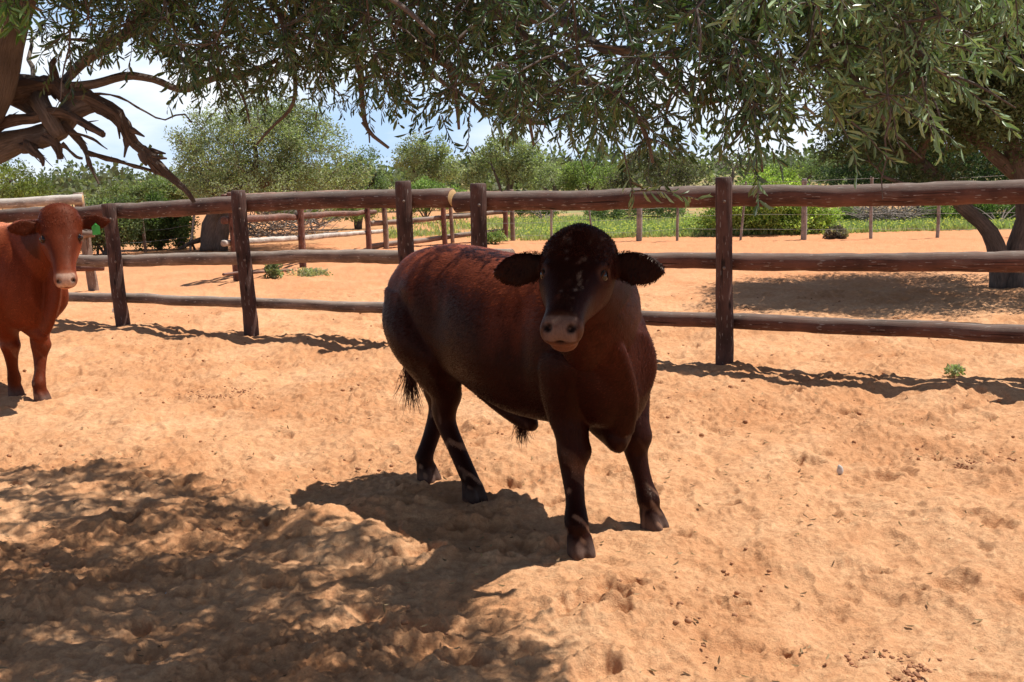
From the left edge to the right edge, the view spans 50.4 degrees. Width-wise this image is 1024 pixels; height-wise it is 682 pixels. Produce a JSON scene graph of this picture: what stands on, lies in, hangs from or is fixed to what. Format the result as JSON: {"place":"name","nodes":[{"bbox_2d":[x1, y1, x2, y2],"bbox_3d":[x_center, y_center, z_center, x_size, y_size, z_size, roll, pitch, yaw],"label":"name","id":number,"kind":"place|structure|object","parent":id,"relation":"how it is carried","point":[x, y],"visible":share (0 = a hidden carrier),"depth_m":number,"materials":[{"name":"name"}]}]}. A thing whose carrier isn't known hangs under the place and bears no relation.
{"place":"outdoors","nodes":[
{"label":"outdoors","id":0,"kind":"place"},
{"bbox_2d":[0,165,1023,681],"bbox_3d":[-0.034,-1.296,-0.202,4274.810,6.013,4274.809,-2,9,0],"label":"ground","id":1,"kind":"structure","parent":0,"point":[254,593],"depth_m":5.28,"materials":[{"name":"sand"}]},
{"bbox_2d":[0,157,56,208],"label":"tree","id":2,"kind":"object","parent":1,"relation":"on","point":[6,173],"visible":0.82,"depth_m":29.45,"materials":[{"name":"green plant"}]},
{"bbox_2d":[0,192,104,290],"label":"wooden fence","id":3,"kind":"object","parent":1,"relation":"on","point":[76,199],"visible":0.41,"depth_m":15.81,"materials":[{"name":"brown wood"}]},
{"bbox_2d":[0,202,110,401],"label":"cow","id":4,"kind":"object","parent":1,"relation":"on","point":[39,256],"visible":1,"depth_m":7.86},
{"bbox_2d":[80,191,149,254],"bbox_3d":[-9.069,-2.606,24.162,1.928,1.441,1.300,-2,9,0],"label":"shrub","id":5,"kind":"object","parent":1,"relation":"on","point":[127,227],"visible":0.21,"depth_m":24.03,"materials":[{"name":"green plant"}]},
{"bbox_2d":[94,181,135,202],"bbox_3d":[-12.650,-4.432,35.689,2.012,1.693,1.600,-2,9,0],"label":"tree","id":6,"kind":"object","parent":1,"relation":"on","point":[114,189],"visible":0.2,"depth_m":35.42,"materials":[{"name":"green plant"}]},
{"bbox_2d":[96,215,194,253],"bbox_3d":[-9.062,-2.394,24.596,3.746,1.233,0.085,-4,9,-14],"label":"fence","id":7,"kind":"object","parent":1,"relation":"on","point":[144,238],"visible":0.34,"depth_m":24.81,"materials":[{"name":"brown wood"}]},
{"bbox_2d":[116,175,195,202],"bbox_3d":[-9.294,-3.500,28.770,2.211,1.772,1.420,2,9,20],"label":"shrub","id":8,"kind":"object","parent":1,"relation":"on","point":[154,185],"visible":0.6,"depth_m":28.40,"materials":[{"name":"green plant"}]},
{"bbox_2d":[129,189,200,250],"bbox_3d":[-8.237,-2.797,25.461,1.971,1.518,1.267,-2,9,0],"label":"shrub","id":9,"kind":"object","parent":1,"relation":"on","point":[154,233],"visible":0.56,"depth_m":25.29,"materials":[{"name":"green plant"}]},
{"bbox_2d":[177,237,199,249],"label":"fallen branch","id":10,"kind":"object","parent":1,"relation":"on","point":[192,242],"visible":0.92,"depth_m":24.81,"materials":[{"name":"brown wood"}]},
{"bbox_2d":[168,386,255,399],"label":"dung crumbs","id":11,"kind":"object","parent":1,"relation":"on","point":[225,395],"visible":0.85,"depth_m":8.12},
{"bbox_2d":[161,86,378,250],"bbox_3d":[-5.607,-3.852,24.361,4.410,3.701,3.994,-8,11,-37],"label":"shade tree","id":12,"kind":"object","parent":1,"relation":"on","point":[287,174],"visible":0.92,"depth_m":23.85,"materials":[{"name":"green plant"}]},
{"bbox_2d":[263,264,284,278],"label":"weed","id":13,"kind":"object","parent":1,"relation":"on","point":[272,271],"visible":0.92,"depth_m":17.32,"materials":[{"name":"green plant"}]},
{"bbox_2d":[229,208,347,238],"bbox_3d":[-5.500,-3.127,25.839,3.331,1.510,2.420,-2,9,0],"label":"brushwood","id":14,"kind":"object","parent":1,"relation":"on","point":[282,226],"visible":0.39,"depth_m":25.73,"materials":[{"name":"grey wood"}]},
{"bbox_2d":[220,190,382,280],"bbox_3d":[-3.549,-2.001,20.926,0.283,1.908,9.928,0,9,10],"label":"wooden fence","id":15,"kind":"object","parent":1,"relation":"on","point":[300,216],"visible":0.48,"depth_m":19.40,"materials":[{"name":"brown wood"}]},
{"bbox_2d":[286,266,332,276],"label":"weed","id":16,"kind":"object","parent":1,"relation":"on","point":[307,272],"visible":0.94,"depth_m":17.63,"materials":[{"name":"green plant"}]},
{"bbox_2d":[256,187,389,224],"bbox_3d":[-6.377,-3.935,32.392,3.640,1.398,6.443,-6,10,-29],"label":"shrub","id":17,"kind":"object","parent":1,"relation":"on","point":[350,209],"visible":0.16,"depth_m":30.47,"materials":[{"name":"green plant"}]},
{"bbox_2d":[331,145,394,228],"bbox_3d":[-4.526,-4.621,32.633,2.111,2.536,1.428,-2,9,0],"label":"tree","id":18,"kind":"object","parent":1,"relation":"on","point":[379,182],"visible":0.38,"depth_m":32.51,"materials":[{"name":"green plant"}]},
{"bbox_2d":[387,175,466,216],"bbox_3d":[-2.854,-4.643,35.721,2.598,1.590,2.334,6,12,41],"label":"shrub","id":19,"kind":"object","parent":1,"relation":"on","point":[425,184],"visible":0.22,"depth_m":35.52,"materials":[{"name":"green plant"}]},
{"bbox_2d":[389,131,465,209],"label":"tree","id":20,"kind":"object","parent":1,"relation":"on","point":[412,156],"visible":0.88,"depth_m":46.94,"materials":[{"name":"green plant"}]},
{"bbox_2d":[371,189,514,248],"bbox_3d":[-1.527,-2.666,24.478,3.633,1.368,0.232,-7,10,-30],"label":"wooden fence","id":21,"kind":"object","parent":1,"relation":"on","point":[385,222],"visible":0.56,"depth_m":24.42,"materials":[{"name":"brown wood"}]},
{"bbox_2d":[487,229,510,243],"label":"weed","id":22,"kind":"object","parent":1,"relation":"on","point":[494,237],"visible":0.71,"depth_m":24.31,"materials":[{"name":"green plant"}]},
{"bbox_2d":[0,124,1002,205],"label":"woodland","id":23,"kind":"object","parent":1,"relation":"on","point":[87,184],"visible":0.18,"depth_m":82.87,"materials":[{"name":"green plant"}]},
{"bbox_2d":[458,130,550,210],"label":"tree","id":24,"kind":"object","parent":1,"relation":"on","point":[524,155],"visible":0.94,"depth_m":43.10,"materials":[{"name":"green plant"}]},
{"bbox_2d":[2,293,1019,681],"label":"clods","id":25,"kind":"object","parent":1,"relation":"on","point":[688,621],"visible":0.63,"depth_m":6.02,"materials":[{"name":"brown soil"}]},
{"bbox_2d":[0,384,1021,681],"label":"leaf litter","id":26,"kind":"object","parent":1,"relation":"on","point":[556,552],"visible":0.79,"depth_m":4.64,"materials":[{"name":"brown plant"}]},
{"bbox_2d":[0,0,1023,216],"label":"overhanging tree","id":27,"kind":"object","parent":1,"relation":"on","point":[720,31],"visible":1,"depth_m":3.03,"materials":[{"name":"green plant"}]},
{"bbox_2d":[0,177,1023,364],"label":"wooden fence","id":28,"kind":"object","parent":1,"relation":"on","point":[477,201],"visible":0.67,"depth_m":8.92,"materials":[{"name":"brown wood"}]},
{"bbox_2d":[382,222,668,560],"bbox_3d":[0.059,0.126,5.090,0.913,1.420,2.273,-6,10,-26],"label":"bull","id":29,"kind":"object","parent":1,"relation":"on","point":[554,333],"visible":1,"depth_m":4.70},
{"bbox_2d":[508,210,566,218],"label":"shrub","id":30,"kind":"object","parent":1,"relation":"on","point":[531,212],"visible":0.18,"depth_m":37.47,"materials":[{"name":"grey plant"}]},
{"bbox_2d":[531,161,566,190],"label":"tree","id":31,"kind":"object","parent":1,"relation":"on","point":[549,171],"visible":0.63,"depth_m":59.31,"materials":[{"name":"green plant"}]},
{"bbox_2d":[554,158,619,190],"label":"tree","id":32,"kind":"object","parent":1,"relation":"on","point":[574,178],"visible":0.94,"depth_m":45.31,"materials":[{"name":"green plant"}]},
{"bbox_2d":[581,208,688,219],"bbox_3d":[3.704,-4.002,32.919,3.275,0.917,1.858,-2,9,0],"label":"shrub","id":33,"kind":"object","parent":1,"relation":"on","point":[615,213],"visible":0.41,"depth_m":32.63,"materials":[{"name":"grey plant"}]},
{"bbox_2d":[596,145,714,213],"bbox_3d":[4.974,-5.610,37.536,4.197,2.512,2.172,-2,9,0],"label":"tree","id":34,"kind":"object","parent":1,"relation":"on","point":[677,175],"visible":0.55,"depth_m":37.34,"materials":[{"name":"green plant"}]},
{"bbox_2d":[389,213,1014,234],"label":"meadow flowers","id":35,"kind":"object","parent":1,"relation":"on","point":[711,229],"visible":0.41,"depth_m":27.33,"materials":[{"name":"green plant"}]},
{"bbox_2d":[713,149,747,184],"bbox_3d":[6.839,-4.946,33.748,1.155,2.241,1.057,2,9,19],"label":"bare tree","id":36,"kind":"object","parent":1,"relation":"on","point":[732,174],"visible":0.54,"depth_m":33.60,"materials":[{"name":"green plant"}]},
{"bbox_2d":[679,162,845,235],"bbox_3d":[5.802,-3.252,25.301,3.949,1.773,2.019,-2,9,0],"label":"shrub","id":37,"kind":"object","parent":1,"relation":"on","point":[767,219],"visible":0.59,"depth_m":25.00,"materials":[{"name":"green plant"}]},
{"bbox_2d":[531,175,1014,240],"bbox_3d":[4.833,-2.730,23.462,11.687,1.513,0.146,0,9,13],"label":"wire fence","id":38,"kind":"object","parent":1,"relation":"on","point":[803,229],"visible":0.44,"depth_m":23.19,"materials":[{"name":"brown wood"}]},
{"bbox_2d":[760,155,830,179],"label":"tree","id":39,"kind":"object","parent":1,"relation":"on","point":[809,169],"visible":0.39,"depth_m":61.13,"materials":[{"name":"green plant"}]},
{"bbox_2d":[822,224,849,238],"bbox_3d":[6.983,-2.336,23.447,0.574,0.383,0.558,-2,9,0],"label":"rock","id":40,"kind":"object","parent":1,"relation":"on","point":[839,232],"visible":0.98,"depth_m":23.34,"materials":[{"name":"grey stone"}]},
{"bbox_2d":[836,465,842,474],"bbox_3d":[1.716,0.675,5.694,0.031,0.058,0.023,4,10,31],"label":"stone","id":41,"kind":"object","parent":1,"relation":"on","point":[839,471],"visible":1,"depth_m":5.69,"materials":[{"name":"grey stone"}]},
{"bbox_2d":[824,643,941,681],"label":"dung crumbs","id":42,"kind":"object","parent":1,"relation":"on","point":[908,671],"visible":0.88,"depth_m":3.51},
{"bbox_2d":[838,206,942,221],"bbox_3d":[9.740,-3.679,28.349,2.991,1.180,2.372,-2,9,0],"label":"brushwood","id":43,"kind":"object","parent":1,"relation":"on","point":[885,213],"visible":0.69,"depth_m":28.10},
{"bbox_2d":[835,205,959,220],"bbox_3d":[10.262,-3.425,28.838,3.376,0.803,1.100,-2,9,0],"label":"shrub","id":44,"kind":"object","parent":1,"relation":"on","point":[945,209],"visible":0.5,"depth_m":28.66,"materials":[{"name":"grey plant"}]},
{"bbox_2d":[801,0,1023,288],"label":"shade tree","id":45,"kind":"object","parent":1,"relation":"on","point":[965,130],"visible":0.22,"depth_m":13.37,"materials":[{"name":"green plant"}]},
{"bbox_2d":[813,130,1023,215],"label":"tree","id":46,"kind":"object","parent":1,"relation":"on","point":[987,171],"visible":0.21,"depth_m":30.32,"materials":[{"name":"green plant"}]},
{"bbox_2d":[944,363,965,375],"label":"weed","id":47,"kind":"object","parent":1,"relation":"on","point":[955,369],"visible":1,"depth_m":8.12,"materials":[{"name":"green plant"}]},
{"bbox_2d":[950,204,1015,220],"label":"shrub","id":48,"kind":"object","parent":1,"relation":"on","point":[990,210],"visible":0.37,"depth_m":27.43,"materials":[{"name":"grey plant"}]},
{"bbox_2d":[953,452,1022,469],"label":"dung crumbs","id":49,"kind":"object","parent":1,"relation":"on","point":[1013,460],"visible":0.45,"depth_m":5.88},
{"bbox_2d":[0,0,1023,182],"label":"sky","id":50,"kind":"structure","parent":0,"point":[147,96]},
{"bbox_2d":[388,213,1014,240],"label":"meadow grass","id":51,"kind":"structure","parent":0,"point":[850,226],"depth_m":27.24,"materials":[{"name":"green plant"}]}
]}

